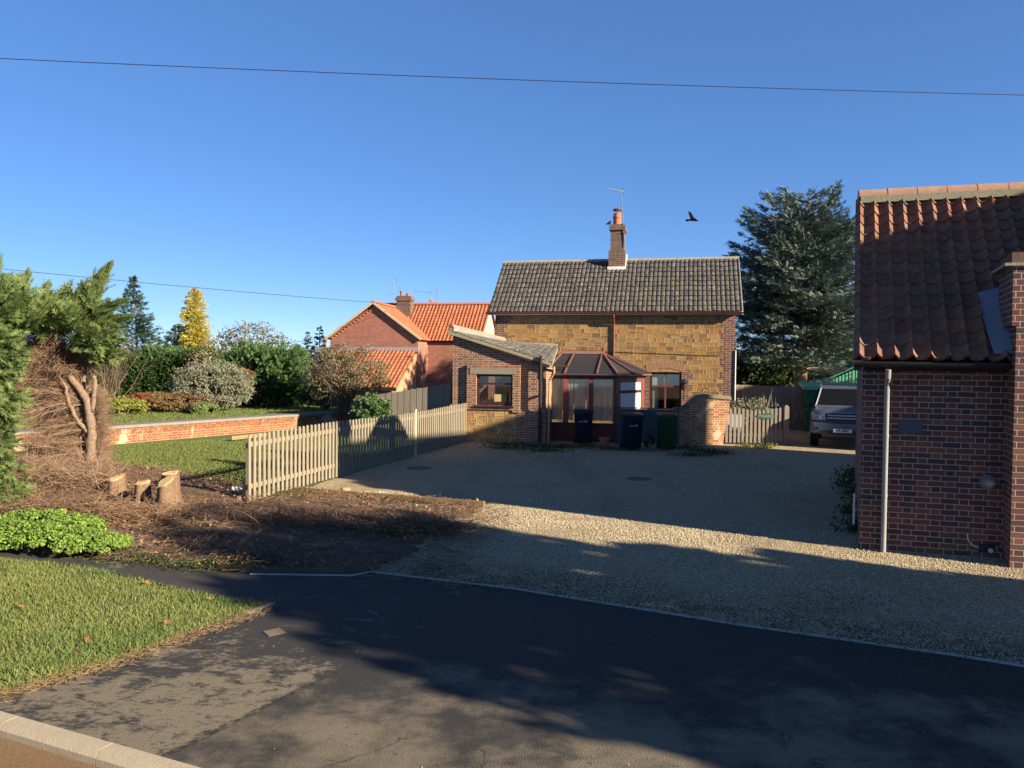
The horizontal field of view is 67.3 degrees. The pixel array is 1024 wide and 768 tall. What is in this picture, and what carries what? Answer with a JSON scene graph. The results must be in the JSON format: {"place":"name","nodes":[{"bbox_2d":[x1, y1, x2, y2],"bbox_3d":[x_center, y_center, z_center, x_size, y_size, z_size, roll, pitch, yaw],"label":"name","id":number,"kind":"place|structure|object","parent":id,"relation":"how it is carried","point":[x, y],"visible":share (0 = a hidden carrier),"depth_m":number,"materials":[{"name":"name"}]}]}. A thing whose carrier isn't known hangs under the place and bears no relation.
{"place":"outdoors","nodes":[
{"label":"outdoors","id":0,"kind":"place"},
{"bbox_2d":[0,737,100,767],"bbox_3d":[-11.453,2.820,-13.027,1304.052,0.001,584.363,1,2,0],"label":"road","id":1,"kind":"structure","parent":0,"point":[14,754],"depth_m":4.94,"materials":[{"name":"asphalt"}]},
{"bbox_2d":[0,711,199,767],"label":"kerb","id":2,"kind":"structure","parent":1,"relation":"on","point":[71,744],"depth_m":4.98,"materials":[{"name":"concrete"}]},
{"bbox_2d":[9,383,438,429],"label":"platform lawn","id":3,"kind":"structure","parent":0,"point":[263,409],"depth_m":28.48,"materials":[{"name":"green plant"}]},
{"bbox_2d":[84,333,160,407],"bbox_3d":[-15.487,-0.876,30.076,2.408,3.723,2.916,2,2,43],"label":"bare shrub","id":4,"kind":"object","parent":3,"relation":"on","point":[115,376],"visible":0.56,"depth_m":30.05,"materials":[{"name":"brown plant"}]},
{"bbox_2d":[101,395,149,415],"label":"lime shrub","id":5,"kind":"object","parent":3,"relation":"on","point":[123,409],"visible":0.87,"depth_m":26.97,"materials":[{"name":"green plant"}]},
{"bbox_2d":[125,391,153,412],"bbox_3d":[-13.740,0.705,28.327,0.885,0.918,1.939,1,2,0],"label":"heather mound","id":6,"kind":"object","parent":3,"relation":"on","point":[137,395],"visible":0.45,"depth_m":28.13,"materials":[{"name":"brown plant"}]},
{"bbox_2d":[114,275,169,351],"bbox_3d":[-18.202,-2.330,38.108,5.288,6.117,5.962,0,2,-30],"label":"blue conifer","id":7,"kind":"object","parent":3,"relation":"on","point":[142,332],"visible":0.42,"depth_m":37.73,"materials":[{"name":"green plant"}]},
{"bbox_2d":[73,343,228,402],"bbox_3d":[-16.290,-0.443,34.322,7.158,2.884,2.831,1,2,0],"label":"clipped hedge","id":8,"kind":"object","parent":3,"relation":"on","point":[159,376],"visible":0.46,"depth_m":33.30,"materials":[{"name":"green plant"}]},
{"bbox_2d":[116,391,188,411],"bbox_3d":[-13.280,0.708,28.739,2.761,0.914,1.863,1,2,0],"label":"heather mound","id":9,"kind":"object","parent":3,"relation":"on","point":[154,395],"visible":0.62,"depth_m":28.43,"materials":[{"name":"brown plant"}]},
{"bbox_2d":[164,323,189,347],"bbox_3d":[-17.240,-1.163,38.613,3.626,3.790,3.250,1,2,0],"label":"blue conifer","id":10,"kind":"object","parent":3,"relation":"on","point":[175,336],"visible":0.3,"depth_m":38.31,"materials":[{"name":"green plant"}]},
{"bbox_2d":[151,392,217,411],"bbox_3d":[-12.369,0.729,28.916,2.728,0.904,1.965,1,2,0],"label":"heather mound","id":11,"kind":"object","parent":3,"relation":"on","point":[190,403],"visible":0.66,"depth_m":28.48,"materials":[{"name":"brown plant"}]},
{"bbox_2d":[171,288,217,349],"bbox_3d":[-16.048,-2.076,38.976,2.821,5.598,2.726,2,2,43],"label":"golden conifer","id":12,"kind":"object","parent":3,"relation":"on","point":[194,328],"visible":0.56,"depth_m":38.71,"materials":[{"name":"yellow plant"}]},
{"bbox_2d":[189,401,219,414],"bbox_3d":[-11.326,0.897,28.481,0.929,0.525,1.908,1,2,0],"label":"heather mound","id":13,"kind":"object","parent":3,"relation":"on","point":[199,407],"visible":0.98,"depth_m":27.99,"materials":[{"name":"green plant"}]},
{"bbox_2d":[171,344,240,387],"bbox_3d":[-13.009,-0.615,33.219,3.273,2.256,1.784,1,2,0],"label":"autumn shrub","id":14,"kind":"object","parent":3,"relation":"on","point":[203,354],"visible":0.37,"depth_m":32.93,"materials":[{"name":"brown plant"}]},
{"bbox_2d":[167,357,256,408],"bbox_3d":[-11.645,0.026,29.935,3.397,2.137,2.798,1,2,0],"label":"grey bush","id":15,"kind":"object","parent":3,"relation":"on","point":[238,377],"visible":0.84,"depth_m":29.50,"materials":[{"name":"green plant"}]},
{"bbox_2d":[226,366,256,405],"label":"red shrub","id":16,"kind":"object","parent":3,"relation":"on","point":[242,385],"visible":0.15,"depth_m":31.35,"materials":[{"name":"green plant"}]},
{"bbox_2d":[200,320,295,351],"bbox_3d":[-13.419,-2.006,38.904,4.831,2.599,3.191,1,2,0],"label":"autumn shrub","id":17,"kind":"object","parent":3,"relation":"on","point":[229,342],"visible":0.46,"depth_m":38.88,"materials":[{"name":"grey plant"}]},
{"bbox_2d":[197,338,309,406],"bbox_3d":[-11.148,-0.286,33.631,5.343,3.566,4.601,1,2,0],"label":"leylandii mound","id":18,"kind":"object","parent":3,"relation":"on","point":[250,356],"visible":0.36,"depth_m":32.52,"materials":[{"name":"green plant"}]},
{"bbox_2d":[255,339,317,407],"bbox_3d":[-9.683,-0.179,33.161,2.858,3.564,3.035,1,2,0],"label":"leylandii mound","id":19,"kind":"object","parent":3,"relation":"on","point":[273,371],"visible":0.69,"depth_m":32.37,"materials":[{"name":"green plant"}]},
{"bbox_2d":[300,331,315,368],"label":"spruce","id":20,"kind":"object","parent":3,"relation":"on","point":[308,342],"visible":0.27,"depth_m":51.92,"materials":[{"name":"green plant"}]},
{"bbox_2d":[308,326,325,369],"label":"spruce","id":21,"kind":"object","parent":3,"relation":"on","point":[316,343],"visible":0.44,"depth_m":49.90,"materials":[{"name":"green plant"}]},
{"bbox_2d":[290,377,356,409],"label":"green shrub","id":22,"kind":"object","parent":3,"relation":"on","point":[304,399],"visible":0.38,"depth_m":30.77,"materials":[{"name":"green plant"}]},
{"bbox_2d":[298,341,393,412],"bbox_3d":[-6.466,-0.309,29.741,3.688,2.851,2.694,0,2,-21],"label":"twiggy bush","id":23,"kind":"object","parent":3,"relation":"on","point":[328,371],"visible":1,"depth_m":29.53,"materials":[{"name":"brown plant"}]},
{"bbox_2d":[348,392,392,430],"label":"green shrub","id":24,"kind":"object","parent":3,"relation":"on","point":[372,403],"visible":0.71,"depth_m":24.57,"materials":[{"name":"green plant"}]},
{"bbox_2d":[0,362,793,690],"bbox_3d":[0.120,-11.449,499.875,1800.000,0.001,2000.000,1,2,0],"label":"ground","id":25,"kind":"structure","parent":0,"point":[126,600],"depth_m":8.09,"materials":[{"name":"green plant"}]},
{"bbox_2d":[0,556,271,693],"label":"grass verge","id":26,"kind":"object","parent":25,"relation":"on","point":[75,590],"depth_m":7.55,"materials":[{"name":"green plant"}]},
{"bbox_2d":[0,405,413,451],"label":"platform wall","id":27,"kind":"structure","parent":25,"relation":"on","point":[136,432],"depth_m":25.22,"materials":[{"name":"brick"}]},
{"bbox_2d":[11,435,412,497],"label":"lawn grass","id":28,"kind":"structure","parent":25,"relation":"on","point":[208,448],"depth_m":19.81,"materials":[{"name":"green plant"}]},
{"bbox_2d":[231,433,266,439],"bbox_3d":[-8.168,1.627,23.918,0.030,0.120,1.380,1,2,29],"label":"timber rail","id":29,"kind":"object","parent":28,"relation":"on","point":[239,437],"visible":0.64,"depth_m":23.67,"materials":[{"name":"beige wood"}]},
{"bbox_2d":[0,458,481,573],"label":"soil bed","id":30,"kind":"object","parent":25,"relation":"on","point":[324,533],"visible":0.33,"depth_m":10.68,"materials":[{"name":"brown soil"}]},
{"bbox_2d":[0,322,36,508],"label":"edge conifer","id":31,"kind":"object","parent":30,"relation":"on","point":[12,352],"visible":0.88,"depth_m":12.59,"materials":[{"name":"green plant"}]},
{"bbox_2d":[0,507,133,554],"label":"leafy ground plants","id":32,"kind":"object","parent":30,"relation":"on","point":[57,529],"visible":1,"depth_m":9.85,"materials":[{"name":"green plant"}]},
{"bbox_2d":[0,253,141,496],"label":"foreground conifer","id":33,"kind":"object","parent":30,"relation":"on","point":[66,445],"visible":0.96,"depth_m":15.78,"materials":[{"name":"green plant"}]},
{"bbox_2d":[0,475,205,527],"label":"brash heap","id":34,"kind":"object","parent":30,"relation":"on","point":[87,504],"visible":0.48,"depth_m":11.66,"materials":[{"name":"brown wood"}]},
{"bbox_2d":[108,474,127,495],"bbox_3d":[-7.011,1.841,13.653,0.491,0.470,0.500,1,2,0],"label":"tree stump","id":35,"kind":"object","parent":30,"relation":"on","point":[119,480],"visible":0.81,"depth_m":13.59,"materials":[{"name":"brown wood"}]},
{"bbox_2d":[134,480,153,507],"bbox_3d":[-6.178,1.859,12.844,0.443,0.496,0.457,2,2,30],"label":"tree stump","id":36,"kind":"object","parent":30,"relation":"on","point":[141,487],"visible":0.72,"depth_m":12.76,"materials":[{"name":"brown wood"}]},
{"bbox_2d":[76,484,215,528],"bbox_3d":[-5.512,2.042,11.592,2.754,0.992,1.416,1,2,0],"label":"brash heap","id":37,"kind":"object","parent":30,"relation":"on","point":[149,517],"visible":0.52,"depth_m":11.46,"materials":[{"name":"brown wood"}]},
{"bbox_2d":[156,476,177,509],"bbox_3d":[-5.656,1.817,12.550,0.494,0.609,0.470,1,2,0],"label":"tree stump","id":38,"kind":"object","parent":30,"relation":"on","point":[166,488],"visible":0.73,"depth_m":12.48,"materials":[{"name":"brown wood"}]},
{"bbox_2d":[160,470,185,506],"bbox_3d":[-5.781,1.788,12.970,0.544,0.641,0.565,1,2,0],"label":"tree stump","id":39,"kind":"object","parent":30,"relation":"on","point":[176,475],"visible":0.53,"depth_m":12.91,"materials":[{"name":"brown wood"}]},
{"bbox_2d":[231,485,242,492],"bbox_3d":[-5.109,1.974,14.316,0.252,0.163,0.281,1,2,0],"label":"plastic bag","id":40,"kind":"object","parent":30,"relation":"on","point":[235,487],"visible":0.71,"depth_m":14.25,"materials":[{"name":"white plastic"}]},
{"bbox_2d":[237,478,247,500],"bbox_3d":[-4.767,1.880,13.637,0.193,0.380,0.248,0,2,-17],"label":"timber offcut","id":41,"kind":"object","parent":30,"relation":"on","point":[244,489],"visible":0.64,"depth_m":13.67,"materials":[{"name":"brown wood"}]},
{"bbox_2d":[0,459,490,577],"bbox_3d":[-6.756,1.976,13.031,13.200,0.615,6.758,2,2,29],"label":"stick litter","id":42,"kind":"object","parent":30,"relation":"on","point":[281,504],"visible":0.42,"depth_m":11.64,"materials":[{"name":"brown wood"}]},
{"bbox_2d":[1,454,490,571],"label":"dead leaves","id":43,"kind":"object","parent":30,"relation":"on","point":[312,545],"visible":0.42,"depth_m":11.21,"materials":[{"name":"brown plant"}]},
{"bbox_2d":[79,486,452,575],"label":"weeds","id":44,"kind":"object","parent":30,"relation":"on","point":[169,560],"visible":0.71,"depth_m":9.41,"materials":[{"name":"green plant"}]},
{"bbox_2d":[240,514,296,541],"bbox_3d":[-3.467,2.038,10.997,0.058,0.023,1.788,1,2,7],"label":"loose stick","id":45,"kind":"object","parent":30,"relation":"on","point":[255,533],"visible":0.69,"depth_m":10.51,"materials":[{"name":"brown wood"}]},
{"bbox_2d":[181,494,412,534],"bbox_3d":[-3.050,2.053,11.196,3.606,1.008,1.659,1,2,0],"label":"brash heap","id":46,"kind":"object","parent":30,"relation":"on","point":[307,519],"visible":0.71,"depth_m":11.16,"materials":[{"name":"brown wood"}]},
{"bbox_2d":[328,488,483,537],"bbox_3d":[-1.512,2.003,11.223,2.308,0.937,1.419,0,2,-10],"label":"brash heap","id":47,"kind":"object","parent":30,"relation":"on","point":[443,525],"visible":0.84,"depth_m":11.19,"materials":[{"name":"brown wood"}]},
{"bbox_2d":[246,403,466,501],"bbox_3d":[-2.910,1.309,19.374,0.194,1.240,12.413,1,2,17],"label":"picket fence","id":48,"kind":"object","parent":25,"relation":"on","point":[419,446],"visible":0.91,"depth_m":16.61,"materials":[{"name":"brown wood"}]},
{"bbox_2d":[295,487,484,507],"bbox_3d":[-2.278,2.059,13.900,3.823,0.150,0.050,1,2,20],"label":"timber edging","id":49,"kind":"object","parent":25,"relation":"on","point":[479,504],"visible":0.43,"depth_m":13.84,"materials":[{"name":"brown wood"}]},
{"bbox_2d":[315,291,495,395],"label":"red brick house","id":50,"kind":"structure","parent":25,"relation":"on","point":[410,343],"depth_m":47.52,"materials":[{"name":"brick"}]},
{"bbox_2d":[5,269,417,305],"bbox_3d":[-12.970,-4.514,36.892,0.022,0.245,26.490,2,2,34],"label":"overhead wire","id":51,"kind":"object","parent":50,"relation":"attached to","point":[207,288],"visible":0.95,"depth_m":35.27,"materials":[{"name":"black plastic"}]},
{"bbox_2d":[364,383,452,435],"bbox_3d":[-3.400,0.853,25.120,3.028,1.802,0.166,1,2,11],"label":"closeboard fence","id":52,"kind":"object","parent":25,"relation":"on","point":[419,399],"visible":0.52,"depth_m":24.95,"materials":[{"name":"brown wood"}]},
{"bbox_2d":[734,346,794,386],"bbox_3d":[11.813,-0.106,39.977,5.980,4.114,4.082,1,2,0],"label":"dark shrub","id":53,"kind":"object","parent":25,"relation":"on","point":[755,372],"visible":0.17,"depth_m":39.64,"materials":[{"name":"green plant"}]},
{"bbox_2d":[735,338,820,386],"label":"dark shrub","id":54,"kind":"object","parent":25,"relation":"on","point":[767,372],"visible":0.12,"depth_m":40.15,"materials":[{"name":"green plant"}]},
{"bbox_2d":[721,179,856,386],"bbox_3d":[13.620,-3.836,35.880,8.363,10.950,8.070,1,2,0],"label":"cedar tree","id":55,"kind":"object","parent":25,"relation":"on","point":[789,267],"visible":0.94,"depth_m":34.45,"materials":[{"name":"green plant"}]},
{"bbox_2d":[765,348,853,384],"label":"dark shrub","id":56,"kind":"object","parent":25,"relation":"on","point":[808,373],"visible":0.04,"depth_m":41.21,"materials":[{"name":"green plant"}]},
{"bbox_2d":[788,346,853,380],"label":"dark shrub","id":57,"kind":"object","parent":25,"relation":"on","point":[847,361],"visible":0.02,"depth_m":39.82,"materials":[{"name":"green plant"}]},
{"bbox_2d":[813,361,856,382],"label":"green shed","id":58,"kind":"structure","parent":25,"relation":"on","point":[846,375],"depth_m":34.82,"materials":[{"name":"paint"}]},
{"bbox_2d":[0,58,1014,94],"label":"overhead wire","id":59,"kind":"object","parent":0,"point":[501,79],"visible":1,"depth_m":15.72,"materials":[{"name":"black plastic"}]},
{"bbox_2d":[0,552,1023,767],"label":"pavement","id":60,"kind":"structure","parent":0,"point":[454,677],"depth_m":5.85,"materials":[{"name":"grey asphalt"}]},
{"bbox_2d":[0,597,288,701],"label":"needle litter","id":61,"kind":"object","parent":60,"relation":"on","point":[183,636],"visible":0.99,"depth_m":6.44,"materials":[{"name":"brown plant"}]},
{"bbox_2d":[262,627,286,636],"bbox_3d":[-2.185,2.276,7.066,0.170,0.008,0.170,-1,2,-38],"label":"inspection cover","id":62,"kind":"object","parent":60,"relation":"on","point":[273,632],"visible":1,"depth_m":7.05,"materials":[{"name":"metal"}]},
{"bbox_2d":[245,571,1023,666],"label":"pavement edging","id":63,"kind":"object","parent":60,"relation":"on","point":[818,635],"visible":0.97,"depth_m":7.67,"materials":[{"name":"concrete"}]},
{"bbox_2d":[0,0,1023,361],"label":"sky","id":64,"kind":"structure","parent":0,"point":[329,186],"materials":[{"name":"blue"}]},
{"bbox_2d":[485,208,743,436],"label":"stone house","id":65,"kind":"structure","parent":0,"point":[668,324],"depth_m":27.55,"materials":[{"name":"brown stone"}]},
{"bbox_2d":[608,188,625,244],"bbox_3d":[3.929,-6.274,28.869,0.750,2.214,0.240,0,2,-25],"label":"tv aerial","id":66,"kind":"object","parent":65,"relation":"attached to","point":[622,208],"visible":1,"depth_m":28.92,"materials":[{"name":"silver metal"}]},
{"bbox_2d":[649,372,681,409],"bbox_3d":[5.415,0.263,27.166,1.100,1.370,0.132,1,2,12],"label":"window","id":67,"kind":"structure","parent":65,"relation":"in","point":[656,380],"depth_m":27.18,"materials":[{"name":"brown wood"}]},
{"bbox_2d":[679,379,688,400],"bbox_3d":[5.832,0.194,26.114,0.320,0.760,0.304,1,2,0],"label":"wall lantern","id":68,"kind":"object","parent":65,"relation":"attached to","point":[683,382],"depth_m":26.04,"materials":[{"name":"black plastic"}]},
{"bbox_2d":[311,430,1023,663],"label":"gravel yard","id":69,"kind":"structure","parent":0,"point":[786,485],"depth_m":11.64,"materials":[{"name":"beige gravel"}]},
{"bbox_2d":[406,466,430,469],"bbox_3d":[-2.186,1.976,18.071,0.600,0.018,0.600,1,2,0],"label":"manhole cover","id":70,"kind":"object","parent":69,"relation":"on","point":[418,468],"visible":1,"depth_m":18.00,"materials":[{"name":"grey metal"}]},
{"bbox_2d":[362,502,527,587],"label":"spilled sticks","id":71,"kind":"object","parent":69,"relation":"on","point":[445,548],"visible":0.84,"depth_m":10.20,"materials":[{"name":"brown wood"}]},
{"bbox_2d":[448,324,567,443],"bbox_3d":[0.213,-0.069,25.828,3.605,3.701,4.206,1,2,14],"label":"brick lean to","id":72,"kind":"object","parent":69,"relation":"on","point":[503,384],"visible":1,"depth_m":24.03,"materials":[{"name":"brick"}]},
{"bbox_2d":[477,374,512,404],"bbox_3d":[-0.525,0.167,24.100,1.160,0.950,0.364,1,2,0],"label":"window","id":73,"kind":"structure","parent":72,"relation":"in","point":[494,389],"depth_m":24.08,"materials":[{"name":"brown glass"}]},
{"bbox_2d":[573,409,592,442],"bbox_3d":[2.202,1.320,23.849,0.600,1.075,0.778,1,2,4],"label":"wheelie bin","id":74,"kind":"object","parent":69,"relation":"on","point":[583,421],"visible":1,"depth_m":23.54,"materials":[{"name":"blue plastic"}]},
{"bbox_2d":[549,343,651,442],"bbox_3d":[2.912,0.203,25.881,3.526,3.209,3.305,1,2,12],"label":"conservatory","id":75,"kind":"object","parent":69,"relation":"on","point":[625,386],"visible":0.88,"depth_m":24.70,"materials":[{"name":"brown glass"}]},
{"bbox_2d":[599,437,610,447],"bbox_3d":[2.768,1.743,22.983,0.360,0.290,0.360,1,2,0],"label":"plant pot","id":76,"kind":"object","parent":69,"relation":"on","point":[605,441],"visible":0.84,"depth_m":22.87,"materials":[{"name":"ceramic"}]},
{"bbox_2d":[475,440,754,457],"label":"weeds","id":77,"kind":"object","parent":69,"relation":"on","point":[712,451],"visible":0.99,"depth_m":22.21,"materials":[{"name":"green plant"}]},
{"bbox_2d":[619,412,644,447],"bbox_3d":[3.489,1.373,22.446,0.600,1.075,0.778,1,2,-3],"label":"wheelie bin","id":78,"kind":"object","parent":69,"relation":"on","point":[631,426],"visible":0.94,"depth_m":22.15,"materials":[{"name":"blue plastic"}]},
{"bbox_2d":[626,477,650,480],"bbox_3d":[2.763,2.065,16.758,0.540,0.018,0.540,1,2,0],"label":"manhole cover","id":79,"kind":"object","parent":69,"relation":"on","point":[639,478],"visible":1,"depth_m":16.77,"materials":[{"name":"grey metal"}]},
{"bbox_2d":[616,407,679,444],"bbox_3d":[4.230,1.302,23.989,1.955,1.145,0.070,1,2,1],"label":"fence panel","id":80,"kind":"object","parent":69,"relation":"on","point":[650,425],"visible":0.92,"depth_m":24.00,"materials":[{"name":"wood"}]},
{"bbox_2d":[643,434,654,451],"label":"tall weed","id":81,"kind":"object","parent":69,"relation":"on","point":[649,439],"visible":0.99,"depth_m":21.99,"materials":[{"name":"green plant"}]},
{"bbox_2d":[656,412,677,447],"bbox_3d":[4.562,1.378,22.666,0.600,1.075,0.778,1,2,8],"label":"wheelie bin","id":82,"kind":"object","parent":69,"relation":"on","point":[667,424],"visible":0.99,"depth_m":22.36,"materials":[{"name":"green plastic"}]},
{"bbox_2d":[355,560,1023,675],"bbox_3d":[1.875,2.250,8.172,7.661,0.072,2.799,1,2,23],"label":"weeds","id":83,"kind":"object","parent":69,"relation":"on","point":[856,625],"visible":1,"depth_m":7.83,"materials":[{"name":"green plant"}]},
{"bbox_2d":[672,394,731,444],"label":"garden wall","id":84,"kind":"structure","parent":69,"relation":"on","point":[703,418],"depth_m":24.07,"materials":[{"name":"brick"}]},
{"bbox_2d":[728,414,741,440],"bbox_3d":[7.198,1.419,24.961,0.440,0.920,0.470,1,2,20],"label":"white garden chair","id":85,"kind":"object","parent":69,"relation":"on","point":[733,422],"visible":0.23,"depth_m":25.13,"materials":[{"name":"paint"}]},
{"bbox_2d":[729,388,782,431],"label":"grey shrub","id":86,"kind":"object","parent":69,"relation":"on","point":[758,406],"visible":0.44,"depth_m":25.63,"materials":[{"name":"green plant"}]},
{"bbox_2d":[735,441,782,448],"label":"weeds","id":87,"kind":"object","parent":69,"relation":"on","point":[759,445],"visible":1,"depth_m":23.24,"materials":[{"name":"green plant"}]},
{"bbox_2d":[735,385,802,429],"bbox_3d":[9.924,0.898,29.738,3.114,1.751,0.166,0,2,-6],"label":"closeboard fence","id":88,"kind":"object","parent":69,"relation":"on","point":[791,397],"visible":0.52,"depth_m":29.69,"materials":[{"name":"wood"}]},
{"bbox_2d":[783,405,788,444],"bbox_3d":[8.608,1.283,24.172,0.140,1.265,0.140,1,2,3],"label":"gate post","id":89,"kind":"object","parent":69,"relation":"on","point":[785,424],"visible":1,"depth_m":24.11,"materials":[{"name":"grey wood"}]},
{"bbox_2d":[724,407,782,442],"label":"picket gate","id":90,"kind":"structure","parent":89,"relation":"attached to","point":[747,413],"depth_m":24.20,"materials":[{"name":"grey wood"}]},
{"bbox_2d":[757,413,774,418],"bbox_3d":[7.974,1.010,24.155,0.580,0.190,0.016,1,2,3],"label":"gate sign","id":91,"kind":"object","parent":90,"relation":"attached to","point":[765,416],"visible":1,"depth_m":24.15,"materials":[{"name":"green metal"}]},
{"bbox_2d":[792,409,807,423],"bbox_3d":[10.564,1.190,28.241,0.544,0.583,0.050,1,2,0],"label":"timber trestle","id":92,"kind":"object","parent":69,"relation":"on","point":[802,415],"visible":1,"depth_m":28.22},
{"bbox_2d":[799,382,856,431],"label":"green shed","id":93,"kind":"structure","parent":69,"relation":"on","point":[809,391],"depth_m":29.18,"materials":[{"name":"paint"}]},
{"bbox_2d":[806,383,856,444],"bbox_3d":[10.888,0.958,25.243,2.240,1.898,4.900,1,2,23],"label":"parked car","id":94,"kind":"object","parent":69,"relation":"on","point":[833,411],"visible":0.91,"depth_m":23.68,"materials":[{"name":"grey paint"}]},
{"bbox_2d":[823,459,857,533],"bbox_3d":[6.432,1.925,14.432,0.928,0.514,6.887,1,2,23],"label":"shrub","id":95,"kind":"object","parent":69,"relation":"on","point":[848,508],"visible":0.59,"depth_m":13.13,"materials":[{"name":"green plant"}]},
{"bbox_2d":[853,182,1023,568],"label":"brick outbuilding","id":96,"kind":"structure","parent":69,"relation":"on","point":[939,316],"depth_m":10.38,"materials":[{"name":"brick"}]},
{"bbox_2d":[852,493,858,523],"bbox_3d":[5.068,1.822,11.259,0.188,0.449,0.036,0,2,-17],"label":"overflow pipe","id":97,"kind":"object","parent":96,"relation":"attached to","point":[854,504],"visible":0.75,"depth_m":11.23,"materials":[{"name":"white plastic"}]},
{"bbox_2d":[898,419,922,433],"bbox_3d":[5.356,0.570,10.348,0.290,0.190,0.014,1,2,17],"label":"wall plaque","id":98,"kind":"object","parent":96,"relation":"attached to","point":[912,426],"depth_m":10.34,"materials":[{"name":"metal"}]},
{"bbox_2d":[967,534,1001,558],"bbox_3d":[6.207,2.143,10.105,0.414,0.325,0.060,1,2,17],"label":"wall cable","id":99,"kind":"object","parent":96,"relation":"attached to","point":[986,548],"depth_m":10.10,"materials":[{"name":"black plastic"}]},
{"bbox_2d":[979,475,995,488],"bbox_3d":[6.219,1.288,10.024,0.188,0.188,0.168,1,2,17],"label":"boiler flue","id":100,"kind":"object","parent":96,"relation":"attached to","point":[987,481],"visible":1,"depth_m":10.07,"materials":[{"name":"grey plastic"}]},
{"bbox_2d":[686,212,697,221],"bbox_3d":[7.905,-7.375,34.115,0.549,0.476,0.768,1,2,0],"label":"flying crow","id":101,"kind":"object","parent":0,"point":[692,218],"visible":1,"depth_m":33.79,"materials":[{"name":"black"}]}
]}

